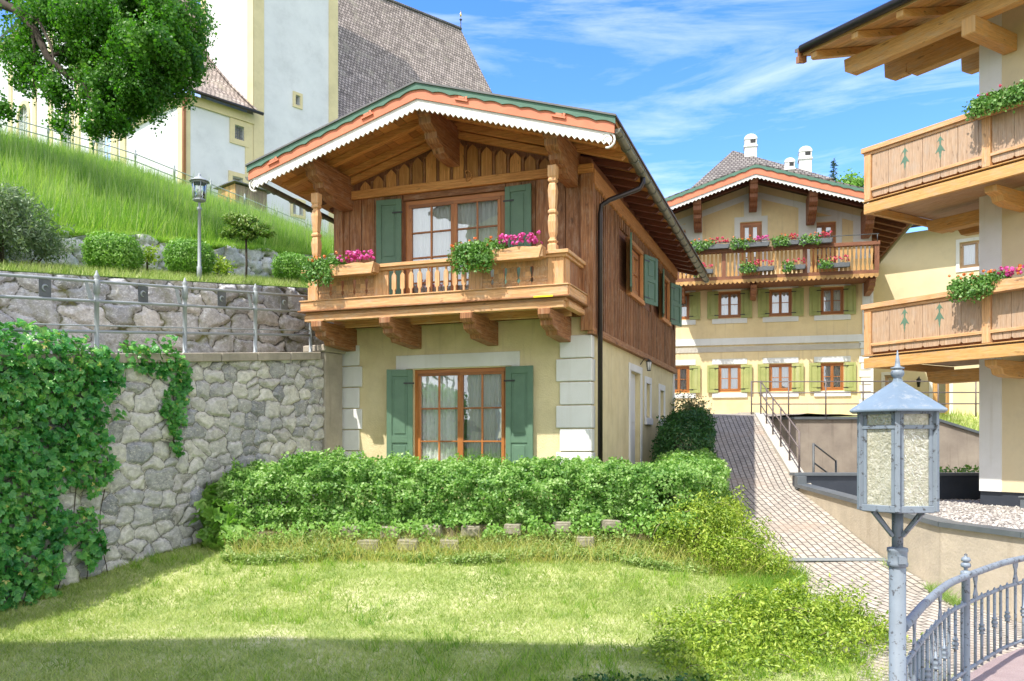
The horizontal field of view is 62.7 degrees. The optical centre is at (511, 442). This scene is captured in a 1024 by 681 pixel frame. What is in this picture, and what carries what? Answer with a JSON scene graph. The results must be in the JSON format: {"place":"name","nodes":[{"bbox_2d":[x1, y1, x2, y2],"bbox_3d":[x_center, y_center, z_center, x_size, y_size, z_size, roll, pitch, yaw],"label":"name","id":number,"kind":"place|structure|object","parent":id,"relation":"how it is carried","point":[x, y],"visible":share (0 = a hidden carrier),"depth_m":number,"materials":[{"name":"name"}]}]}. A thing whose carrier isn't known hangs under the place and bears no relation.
{"place":"outdoors","nodes":[
{"label":"outdoors","id":0,"kind":"place"},
{"bbox_2d":[0,236,75,272],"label":"churchyard","id":1,"kind":"structure","parent":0,"point":[31,272],"depth_m":54.06,"materials":[{"name":"plant"}]},
{"bbox_2d":[213,180,270,212],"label":"garden shed","id":2,"kind":"structure","parent":1,"relation":"on","point":[241,188],"depth_m":39.56,"materials":[{"name":"grey metal"}]},
{"bbox_2d":[0,0,491,287],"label":"church","id":3,"kind":"structure","parent":1,"relation":"on","point":[282,72],"depth_m":47.23,"materials":[{"name":"white paint"}]},
{"bbox_2d":[16,100,29,135],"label":"arched window","id":4,"kind":"structure","parent":3,"relation":"in","point":[25,110],"depth_m":56.43,"materials":[{"name":"yellow metal"}]},
{"bbox_2d":[59,103,73,148],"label":"arched window","id":5,"kind":"structure","parent":3,"relation":"in","point":[70,139],"depth_m":51.49,"materials":[{"name":"yellow metal"}]},
{"bbox_2d":[94,133,111,160],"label":"arched window","id":6,"kind":"structure","parent":3,"relation":"in","point":[104,148],"depth_m":48.12,"materials":[{"name":"grey metal"}]},
{"bbox_2d":[228,170,246,182],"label":"window frame","id":7,"kind":"structure","parent":3,"relation":"in","point":[230,173],"depth_m":44.21,"materials":[{"name":"beige paint"}]},
{"bbox_2d":[230,117,248,147],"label":"window frame","id":8,"kind":"structure","parent":3,"relation":"in","point":[235,134],"depth_m":44.36,"materials":[{"name":"yellow paint"}]},
{"bbox_2d":[293,91,302,109],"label":"window frame","id":9,"kind":"structure","parent":3,"relation":"in","point":[295,93],"depth_m":47.06,"materials":[{"name":"beige paint"}]},
{"bbox_2d":[290,198,305,218],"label":"window frame","id":10,"kind":"structure","parent":3,"relation":"in","point":[291,205],"depth_m":47.06,"materials":[{"name":"beige paint"}]},
{"bbox_2d":[0,259,331,287],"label":"verge","id":11,"kind":"structure","parent":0,"point":[152,278],"depth_m":16.12,"materials":[{"name":"green plant"}]},
{"bbox_2d":[0,182,80,268],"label":"grey shrub","id":12,"kind":"object","parent":11,"relation":"on","point":[25,239],"visible":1,"depth_m":14.64,"materials":[{"name":"green plant"}]},
{"bbox_2d":[79,229,146,278],"bbox_3d":[-7.726,-3.600,16.250,1.193,1.013,1.118,0,0,0],"label":"box bush","id":13,"kind":"object","parent":11,"relation":"on","point":[123,250],"visible":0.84,"depth_m":15.94,"materials":[{"name":"green plant"}]},
{"bbox_2d":[138,243,161,270],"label":"perennial","id":14,"kind":"object","parent":11,"relation":"on","point":[150,257],"visible":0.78,"depth_m":16.98,"materials":[{"name":"green plant"}]},
{"bbox_2d":[4,226,333,277],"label":"stone wall","id":15,"kind":"structure","parent":11,"relation":"on","point":[259,261],"depth_m":19.69,"materials":[{"name":"grey stone"}]},
{"bbox_2d":[31,221,333,256],"bbox_3d":[-7.554,-4.530,18.769,1.043,2.252,16.958,0,0,31],"label":"grass fringe","id":16,"kind":"object","parent":15,"relation":"attached to","point":[214,244],"depth_m":19.45,"materials":[{"name":"green plant"}]},
{"bbox_2d":[161,236,216,281],"bbox_3d":[-6.831,-3.869,17.757,1.083,0.942,1.089,0,0,0],"label":"box bush","id":17,"kind":"object","parent":11,"relation":"on","point":[181,256],"visible":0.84,"depth_m":17.46,"materials":[{"name":"green plant"}]},
{"bbox_2d":[189,173,209,281],"bbox_3d":[-6.373,-4.385,17.119,0.400,2.210,0.400,0,0,0],"label":"street lamp","id":18,"kind":"object","parent":11,"relation":"on","point":[199,196],"visible":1,"depth_m":17.09,"materials":[{"name":"grey metal"}]},
{"bbox_2d":[212,254,228,275],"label":"perennial","id":19,"kind":"object","parent":11,"relation":"on","point":[217,267],"visible":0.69,"depth_m":18.54,"materials":[{"name":"green plant"}]},
{"bbox_2d":[213,255,237,275],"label":"perennial","id":20,"kind":"object","parent":11,"relation":"on","point":[227,264],"visible":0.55,"depth_m":19.00,"materials":[{"name":"green plant"}]},
{"bbox_2d":[218,211,276,284],"bbox_3d":[-6.017,-4.359,19.192,1.345,1.819,0.746,0,0,0],"label":"tree","id":21,"kind":"object","parent":11,"relation":"on","point":[251,228],"visible":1,"depth_m":19.04,"materials":[{"name":"green plant"}]},
{"bbox_2d":[270,251,307,287],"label":"box bush","id":22,"kind":"object","parent":11,"relation":"on","point":[287,266],"visible":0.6,"depth_m":19.96,"materials":[{"name":"green plant"}]},
{"bbox_2d":[0,127,333,254],"bbox_3d":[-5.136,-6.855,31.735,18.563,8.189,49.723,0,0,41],"label":"hill","id":23,"kind":"structure","parent":0,"point":[131,232],"depth_m":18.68,"materials":[{"name":"green plant"}]},
{"bbox_2d":[0,0,220,149],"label":"maple tree","id":24,"kind":"object","parent":23,"relation":"on","point":[117,53],"visible":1,"depth_m":19.72,"materials":[{"name":"green plant"}]},
{"bbox_2d":[0,120,325,232],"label":"iron fence","id":25,"kind":"object","parent":23,"relation":"on","point":[135,156],"visible":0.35,"depth_m":34.16,"materials":[{"name":"grey metal"}]},
{"bbox_2d":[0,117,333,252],"bbox_3d":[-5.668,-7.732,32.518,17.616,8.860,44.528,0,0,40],"label":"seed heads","id":26,"kind":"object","parent":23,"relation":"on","point":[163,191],"visible":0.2,"depth_m":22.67,"materials":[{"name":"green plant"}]},
{"bbox_2d":[0,425,959,680],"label":"lawn","id":27,"kind":"structure","parent":0,"point":[399,624],"depth_m":10.37,"materials":[{"name":"green plant"}]},
{"bbox_2d":[0,344,345,604],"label":"stone wall","id":28,"kind":"structure","parent":27,"relation":"on","point":[245,408],"depth_m":13.61,"materials":[{"name":"grey stone"}]},
{"bbox_2d":[0,318,127,611],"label":"virginia creeper","id":29,"kind":"object","parent":28,"relation":"attached to","point":[32,536],"visible":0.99,"depth_m":11.39,"materials":[{"name":"green plant"}]},
{"bbox_2d":[118,334,194,457],"bbox_3d":[-5.481,-0.715,12.966,0.846,1.942,1.142,0,0,66],"label":"virginia creeper","id":30,"kind":"object","parent":28,"relation":"attached to","point":[181,401],"visible":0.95,"depth_m":13.17,"materials":[{"name":"green plant"}]},
{"bbox_2d":[0,270,315,352],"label":"iron railing","id":31,"kind":"object","parent":28,"relation":"on","point":[44,287],"visible":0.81,"depth_m":13.22,"materials":[{"name":"grey metal"}]},
{"bbox_2d":[188,481,254,551],"bbox_3d":[-4.763,1.274,13.548,0.923,1.320,1.382,0,0,-41],"label":"maple seedling","id":32,"kind":"object","parent":27,"relation":"on","point":[216,521],"visible":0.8,"depth_m":13.31,"materials":[{"name":"green plant"}]},
{"bbox_2d":[357,538,381,550],"bbox_3d":[-2.213,1.592,13.175,0.348,0.180,0.440,-2,2,7],"label":"planter stone","id":33,"kind":"object","parent":27,"relation":"on","point":[367,541],"visible":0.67,"depth_m":12.97,"materials":[{"name":"stone"}]},
{"bbox_2d":[396,536,419,551],"bbox_3d":[-1.610,1.594,13.175,0.336,0.180,0.440,2,3,6],"label":"planter stone","id":34,"kind":"object","parent":27,"relation":"on","point":[407,542],"visible":0.63,"depth_m":12.97,"materials":[{"name":"stone"}]},
{"bbox_2d":[439,537,458,549],"bbox_3d":[-0.984,1.596,13.178,0.317,0.180,0.440,1,1,-4],"label":"planter stone","id":35,"kind":"object","parent":27,"relation":"on","point":[450,543],"visible":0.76,"depth_m":12.98,"materials":[{"name":"stone"}]},
{"bbox_2d":[218,523,711,574],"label":"weeds","id":36,"kind":"object","parent":27,"relation":"on","point":[270,556],"visible":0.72,"depth_m":12.84,"materials":[{"name":"green plant"}]},
{"bbox_2d":[576,535,594,547],"bbox_3d":[1.157,1.551,13.180,0.294,0.180,0.440,-2,-1,7],"label":"planter stone","id":37,"kind":"object","parent":36,"relation":"on","point":[580,538],"visible":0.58,"depth_m":12.97,"materials":[{"name":"stone"}]},
{"bbox_2d":[236,504,707,560],"bbox_3d":[-0.750,1.532,14.125,7.700,0.924,1.750,0,0,0],"label":"planting bed","id":38,"kind":"object","parent":27,"relation":"on","point":[456,532],"visible":0.05,"depth_m":13.38,"materials":[{"name":"brown soil"}]},
{"bbox_2d":[421,523,442,536],"bbox_3d":[-1.266,1.393,13.361,0.317,0.180,0.440,-1,0,3],"label":"planter stone","id":39,"kind":"object","parent":38,"relation":"on","point":[438,530],"visible":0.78,"depth_m":13.15,"materials":[{"name":"stone"}]},
{"bbox_2d":[220,509,700,546],"bbox_3d":[-0.795,1.358,13.205,7.518,0.599,0.418,0,0,0],"label":"ground ivy","id":40,"kind":"object","parent":38,"relation":"on","point":[418,526],"visible":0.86,"depth_m":13.13,"materials":[{"name":"green plant"}]},
{"bbox_2d":[460,524,480,536],"bbox_3d":[-0.648,1.404,13.362,0.316,0.180,0.440,0,-2,1],"label":"planter stone","id":41,"kind":"object","parent":38,"relation":"on","point":[472,529],"visible":0.82,"depth_m":13.16,"materials":[{"name":"stone"}]},
{"bbox_2d":[215,445,732,535],"bbox_3d":[-0.344,0.903,14.934,9.154,1.717,3.734,0,0,0],"label":"clipped hedge","id":42,"kind":"object","parent":38,"relation":"on","point":[619,487],"visible":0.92,"depth_m":13.47,"materials":[{"name":"green plant"}]},
{"bbox_2d":[504,523,522,534],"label":"planter stone","id":43,"kind":"object","parent":38,"relation":"on","point":[512,527],"visible":0.76,"depth_m":13.15,"materials":[{"name":"stone"}]},
{"bbox_2d":[552,521,571,532],"bbox_3d":[0.806,1.342,13.363,0.314,0.180,0.440,-3,-2,7],"label":"planter stone","id":44,"kind":"object","parent":38,"relation":"on","point":[560,524],"visible":0.8,"depth_m":13.15,"materials":[{"name":"stone"}]},
{"bbox_2d":[599,519,620,531],"bbox_3d":[1.547,1.308,13.361,0.313,0.180,0.440,2,-1,-4],"label":"planter stone","id":45,"kind":"object","parent":38,"relation":"on","point":[607,522],"visible":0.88,"depth_m":13.16,"materials":[{"name":"stone"}]},
{"bbox_2d":[245,80,708,505],"bbox_3d":[0.309,-2.486,19.698,7.128,7.372,11.480,0,0,20],"label":"chalet","id":46,"kind":"object","parent":27,"relation":"on","point":[566,347],"visible":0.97,"depth_m":15.65,"materials":[{"name":"brown wood"}]},
{"bbox_2d":[297,249,378,291],"bbox_3d":[-3.153,-3.095,15.146,1.533,0.715,0.443,0,0,22],"label":"flower box","id":47,"kind":"object","parent":46,"relation":"attached to","point":[315,268],"visible":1,"depth_m":15.09,"materials":[{"name":"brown wood"}]},
{"bbox_2d":[406,191,504,293],"bbox_3d":[-1.077,-3.540,15.968,2.060,2.240,0.147,0,0,20],"label":"french window","id":48,"kind":"structure","parent":46,"relation":"in","point":[432,225],"depth_m":16.02,"materials":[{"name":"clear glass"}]},
{"bbox_2d":[415,367,504,464],"bbox_3d":[-0.904,-0.325,16.126,2.220,2.150,0.462,0,0,20],"label":"french window","id":49,"kind":"structure","parent":46,"relation":"in","point":[461,411],"depth_m":15.99,"materials":[{"name":"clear glass"}]},
{"bbox_2d":[446,230,545,277],"bbox_3d":[-0.289,-3.140,14.094,1.691,0.713,0.464,0,0,21],"label":"flower box","id":50,"kind":"object","parent":46,"relation":"attached to","point":[488,253],"visible":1,"depth_m":14.04,"materials":[{"name":"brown wood"}]},
{"bbox_2d":[631,373,634,464],"bbox_3d":[2.637,-0.375,18.734,0.055,2.350,0.970,0,0,20],"label":"door","id":51,"kind":"structure","parent":46,"relation":"in","point":[632,375],"depth_m":18.91,"materials":[{"name":"white paint"}]},
{"bbox_2d":[632,250,637,294],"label":"window","id":52,"kind":"structure","parent":46,"relation":"in","point":[634,256],"depth_m":18.68,"materials":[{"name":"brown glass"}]},
{"bbox_2d":[203,519,812,582],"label":"dry stalks","id":53,"kind":"object","parent":27,"relation":"on","point":[470,547],"visible":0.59,"depth_m":12.77,"materials":[{"name":"green plant"}]},
{"bbox_2d":[544,670,718,680],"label":"ground ivy","id":54,"kind":"object","parent":27,"relation":"on","point":[606,678],"visible":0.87,"depth_m":8.49,"materials":[{"name":"green plant"}]},
{"bbox_2d":[649,406,718,462],"bbox_3d":[4.048,0.064,19.592,1.521,1.933,4.072,0,0,16],"label":"dark hedge","id":55,"kind":"object","parent":27,"relation":"on","point":[703,427],"visible":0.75,"depth_m":18.45,"materials":[{"name":"green plant"}]},
{"bbox_2d":[670,389,714,424],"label":"twiggy shrub","id":56,"kind":"object","parent":27,"relation":"on","point":[688,403],"visible":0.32,"depth_m":23.12,"materials":[{"name":"beige plant"}]},
{"bbox_2d":[641,484,803,577],"bbox_3d":[3.792,1.399,14.178,2.430,1.469,3.996,0,0,28],"label":"spreading shrub","id":57,"kind":"object","parent":27,"relation":"on","point":[721,532],"visible":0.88,"depth_m":13.05,"materials":[{"name":"green plant"}]},
{"bbox_2d":[613,572,923,680],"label":"spreading shrub","id":58,"kind":"object","parent":27,"relation":"on","point":[759,612],"visible":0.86,"depth_m":9.68,"materials":[{"name":"green plant"}]},
{"bbox_2d":[0,0,978,232],"label":"sky","id":59,"kind":"structure","parent":0,"point":[686,81],"materials":[{"name":"blue"}]},
{"bbox_2d":[691,134,833,187],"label":"hipped house","id":60,"kind":"structure","parent":0,"point":[732,161],"depth_m":43.44,"materials":[{"name":"grey"}]},
{"bbox_2d":[712,413,844,415],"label":"path","id":61,"kind":"structure","parent":0,"point":[769,414],"depth_m":26.91,"materials":[{"name":"stone"}]},
{"bbox_2d":[751,381,978,416],"bbox_3d":[11.037,-1.360,26.177,7.121,1.120,0.042,0,0,2],"label":"railing","id":62,"kind":"object","parent":61,"relation":"on","point":[863,392],"visible":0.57,"depth_m":26.20,"materials":[{"name":"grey metal"}]},
{"bbox_2d":[710,416,882,558],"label":"path","id":63,"kind":"structure","parent":0,"point":[806,526],"depth_m":17.18,"materials":[{"name":"stone"}]},
{"bbox_2d":[836,168,863,187],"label":"broadleaf tree","id":64,"kind":"object","parent":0,"point":[850,179],"visible":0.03,"depth_m":59.33,"materials":[{"name":"green plant"}]},
{"bbox_2d":[769,414,978,427],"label":"grass slope","id":65,"kind":"structure","parent":0,"point":[856,416],"depth_m":28.37,"materials":[{"name":"green plant"}]},
{"bbox_2d":[665,163,916,415],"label":"alpine house","id":66,"kind":"structure","parent":65,"relation":"on","point":[737,332],"depth_m":29.56,"materials":[{"name":"yellow paint"}]},
{"bbox_2d":[674,366,688,392],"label":"window","id":67,"kind":"structure","parent":66,"relation":"in","point":[682,376],"depth_m":30.67,"materials":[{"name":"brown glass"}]},
{"bbox_2d":[682,293,688,319],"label":"window","id":68,"kind":"structure","parent":66,"relation":"in","point":[685,307],"depth_m":30.59,"materials":[{"name":"brown glass"}]},
{"bbox_2d":[689,236,729,252],"bbox_3d":[6.702,-6.760,28.811,1.490,0.561,0.458,0,0,18],"label":"flower box","id":69,"kind":"object","parent":66,"relation":"attached to","point":[707,245],"visible":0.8,"depth_m":28.75,"materials":[{"name":"grey metal"}]},
{"bbox_2d":[718,291,740,317],"bbox_3d":[7.845,-4.950,30.284,0.780,0.960,0.149,0,0,14],"label":"window","id":70,"kind":"structure","parent":66,"relation":"in","point":[729,303],"depth_m":30.27,"materials":[{"name":"brown glass"}]},
{"bbox_2d":[718,365,740,391],"bbox_3d":[7.845,-2.295,30.284,0.780,0.970,0.149,0,0,14],"label":"window","id":71,"kind":"structure","parent":66,"relation":"in","point":[729,376],"depth_m":30.27,"materials":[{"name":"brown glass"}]},
{"bbox_2d":[730,235,769,249],"bbox_3d":[8.066,-6.766,28.538,1.326,0.520,0.455,0,0,6],"label":"flower box","id":72,"kind":"object","parent":66,"relation":"attached to","point":[744,244],"visible":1,"depth_m":28.44,"materials":[{"name":"grey metal"}]},
{"bbox_2d":[740,222,761,275],"bbox_3d":[8.562,-6.880,30.100,0.740,1.960,0.144,0,0,14],"label":"balcony door","id":73,"kind":"structure","parent":66,"relation":"in","point":[754,229],"depth_m":30.07,"materials":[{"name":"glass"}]},
{"bbox_2d":[738,259,773,273],"bbox_3d":[8.269,-5.939,28.456,1.198,0.520,0.442,0,0,9],"label":"flower box","id":74,"kind":"object","parent":66,"relation":"attached to","point":[749,267],"visible":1,"depth_m":28.39,"materials":[{"name":"grey metal"}]},
{"bbox_2d":[769,289,791,316],"bbox_3d":[9.537,-4.950,29.855,0.770,0.960,0.148,0,0,14],"label":"window","id":75,"kind":"structure","parent":66,"relation":"in","point":[780,300],"depth_m":29.84,"materials":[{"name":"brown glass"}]},
{"bbox_2d":[769,364,791,390],"bbox_3d":[9.537,-2.295,29.855,0.770,0.970,0.148,0,0,14],"label":"window","id":76,"kind":"structure","parent":66,"relation":"in","point":[777,372],"depth_m":29.84,"materials":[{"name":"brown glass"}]},
{"bbox_2d":[770,233,798,246],"bbox_3d":[9.156,-6.782,28.206,0.939,0.491,0.392,0,0,15],"label":"flower box","id":77,"kind":"object","parent":66,"relation":"attached to","point":[781,241],"visible":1,"depth_m":28.14,"materials":[{"name":"grey metal"}]},
{"bbox_2d":[781,258,805,272],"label":"flower box","id":78,"kind":"object","parent":66,"relation":"attached to","point":[788,266],"visible":1,"depth_m":28.09,"materials":[{"name":"grey metal"}]},
{"bbox_2d":[799,231,832,246],"bbox_3d":[10.105,-6.784,27.974,1.101,0.501,0.412,0,0,10],"label":"flower box","id":79,"kind":"object","parent":66,"relation":"attached to","point":[811,239],"visible":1,"depth_m":27.91,"materials":[{"name":"grey metal"}]},
{"bbox_2d":[812,222,835,271],"bbox_3d":[10.947,-6.800,29.499,0.780,1.800,0.149,0,0,14],"label":"balcony door","id":80,"kind":"structure","parent":66,"relation":"in","point":[830,226],"depth_m":29.44,"materials":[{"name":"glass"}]},
{"bbox_2d":[821,287,843,314],"bbox_3d":[11.209,-4.950,29.433,0.760,0.960,0.150,0,0,14],"label":"window","id":81,"kind":"structure","parent":66,"relation":"in","point":[832,298],"depth_m":29.42,"materials":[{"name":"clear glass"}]},
{"bbox_2d":[821,363,843,390],"bbox_3d":[11.209,-2.295,29.433,0.760,0.970,0.150,0,0,14],"label":"window","id":82,"kind":"structure","parent":66,"relation":"in","point":[829,371],"depth_m":29.41,"materials":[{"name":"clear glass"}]},
{"bbox_2d":[817,254,849,268],"bbox_3d":[10.620,-5.966,27.804,1.098,0.473,0.443,0,0,18],"label":"flower box","id":83,"kind":"object","parent":66,"relation":"attached to","point":[830,264],"visible":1,"depth_m":27.79,"materials":[{"name":"grey metal"}]},
{"bbox_2d":[873,218,978,415],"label":"cream building","id":84,"kind":"structure","parent":65,"relation":"on","point":[918,263],"depth_m":34.57,"materials":[{"name":"beige paint"}]},
{"bbox_2d":[933,383,948,413],"bbox_3d":[17.678,-1.910,34.459,0.930,1.620,0.432,0,0,40],"label":"door","id":85,"kind":"structure","parent":84,"relation":"in","point":[943,397],"depth_m":34.50,"materials":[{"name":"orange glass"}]},
{"bbox_2d":[960,241,978,268],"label":"window","id":86,"kind":"structure","parent":84,"relation":"in","point":[969,251],"depth_m":33.73,"materials":[{"name":"clear glass"}]},
{"bbox_2d":[786,561,1023,680],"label":"path","id":87,"kind":"structure","parent":0,"point":[875,574],"depth_m":11.78,"materials":[{"name":"stone"}]},
{"bbox_2d":[713,558,869,619],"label":"edge grass","id":88,"kind":"structure","parent":87,"relation":"on","point":[769,580],"depth_m":12.45,"materials":[{"name":"green plant"}]},
{"bbox_2d":[788,558,886,561],"bbox_3d":[5.410,1.956,13.985,1.660,0.048,0.160,0,0,0],"label":"drain grate","id":89,"kind":"object","parent":87,"relation":"on","point":[833,559],"visible":0.9,"depth_m":13.90,"materials":[{"name":"grey metal"}]},
{"bbox_2d":[795,483,1023,622],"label":"concrete wall","id":90,"kind":"structure","parent":87,"relation":"on","point":[938,547],"depth_m":12.38,"materials":[{"name":"grey concrete"}]},
{"bbox_2d":[878,556,977,605],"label":"wall weeds","id":91,"kind":"object","parent":87,"relation":"on","point":[953,600],"depth_m":11.99,"materials":[{"name":"green plant"}]},
{"bbox_2d":[939,408,978,430],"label":"slope grass","id":92,"kind":"structure","parent":0,"point":[950,418],"depth_m":31.53,"materials":[{"name":"green plant"}]},
{"bbox_2d":[930,500,1023,529],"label":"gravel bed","id":93,"kind":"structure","parent":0,"point":[981,513],"depth_m":14.24,"materials":[{"name":"grey gravel"}]},
{"bbox_2d":[789,472,979,499],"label":"parapet","id":94,"kind":"structure","parent":93,"relation":"on","point":[959,485],"depth_m":18.05,"materials":[{"name":"metal"}]},
{"bbox_2d":[795,0,1023,508],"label":"building","id":95,"kind":"structure","parent":93,"relation":"on","point":[961,175],"depth_m":16.13,"materials":[{"name":"white paint"}]},
{"bbox_2d":[945,264,1023,303],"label":"flower box","id":96,"kind":"object","parent":95,"relation":"attached to","point":[989,282],"visible":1,"depth_m":14.72,"materials":[{"name":"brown wood"}]},
{"bbox_2d":[961,79,1023,120],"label":"flower box","id":97,"kind":"object","parent":95,"relation":"attached to","point":[1002,100],"visible":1,"depth_m":14.57,"materials":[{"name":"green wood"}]},
{"bbox_2d":[926,499,1023,529],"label":"gravel","id":98,"kind":"structure","parent":93,"relation":"on","point":[952,509],"depth_m":14.43,"materials":[{"name":"white gravel"}]},
{"bbox_2d":[959,647,1023,680],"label":"pavement","id":99,"kind":"structure","parent":0,"point":[1009,666],"depth_m":6.66,"materials":[{"name":"pink stone"}]},
{"bbox_2d":[849,350,947,680],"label":"street lamp","id":100,"kind":"object","parent":99,"relation":"on","point":[897,447],"visible":1,"depth_m":4.28,"materials":[{"name":"grey metal"}]},
{"bbox_2d":[906,553,1023,680],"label":"iron railing","id":101,"kind":"object","parent":99,"relation":"on","point":[917,664],"visible":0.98,"depth_m":6.10,"materials":[{"name":"grey metal"}]},
{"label":"courtyard","id":102,"kind":"structure","parent":0,"visible":0},
{"bbox_2d":[755,413,810,483],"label":"kerb wall","id":103,"kind":"structure","parent":102,"relation":"on","point":[782,453],"depth_m":21.36,"materials":[{"name":"concrete"}]},
{"bbox_2d":[760,381,799,471],"bbox_3d":[6.908,-0.550,21.901,0.059,2.604,6.732,0,0,9],"label":"handrail","id":104,"kind":"object","parent":103,"relation":"on","point":[781,425],"visible":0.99,"depth_m":21.22,"materials":[{"name":"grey metal"}]},
{"bbox_2d":[812,443,836,471],"bbox_3d":[7.175,0.807,19.250,0.046,1.586,1.290,0,0,43],"label":"stair handrail","id":105,"kind":"object","parent":102,"relation":"on","point":[813,456],"visible":0.59,"depth_m":18.84,"materials":[{"name":"grey metal"}]},
{"bbox_2d":[737,412,978,471],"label":"terrace wall","id":106,"kind":"structure","parent":102,"relation":"on","point":[835,438],"depth_m":26.30,"materials":[{"name":"concrete"}]},
{"bbox_2d":[939,464,978,471],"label":"shrub","id":107,"kind":"object","parent":102,"relation":"on","point":[968,467],"visible":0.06,"depth_m":18.89,"materials":[{"name":"green plant"}]},
{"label":"terrace","id":108,"kind":"structure","parent":0,"visible":0},
{"bbox_2d":[0,271,333,353],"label":"stone wall","id":109,"kind":"structure","parent":108,"relation":"on","point":[48,311],"depth_m":15.86,"materials":[{"name":"grey stone"}]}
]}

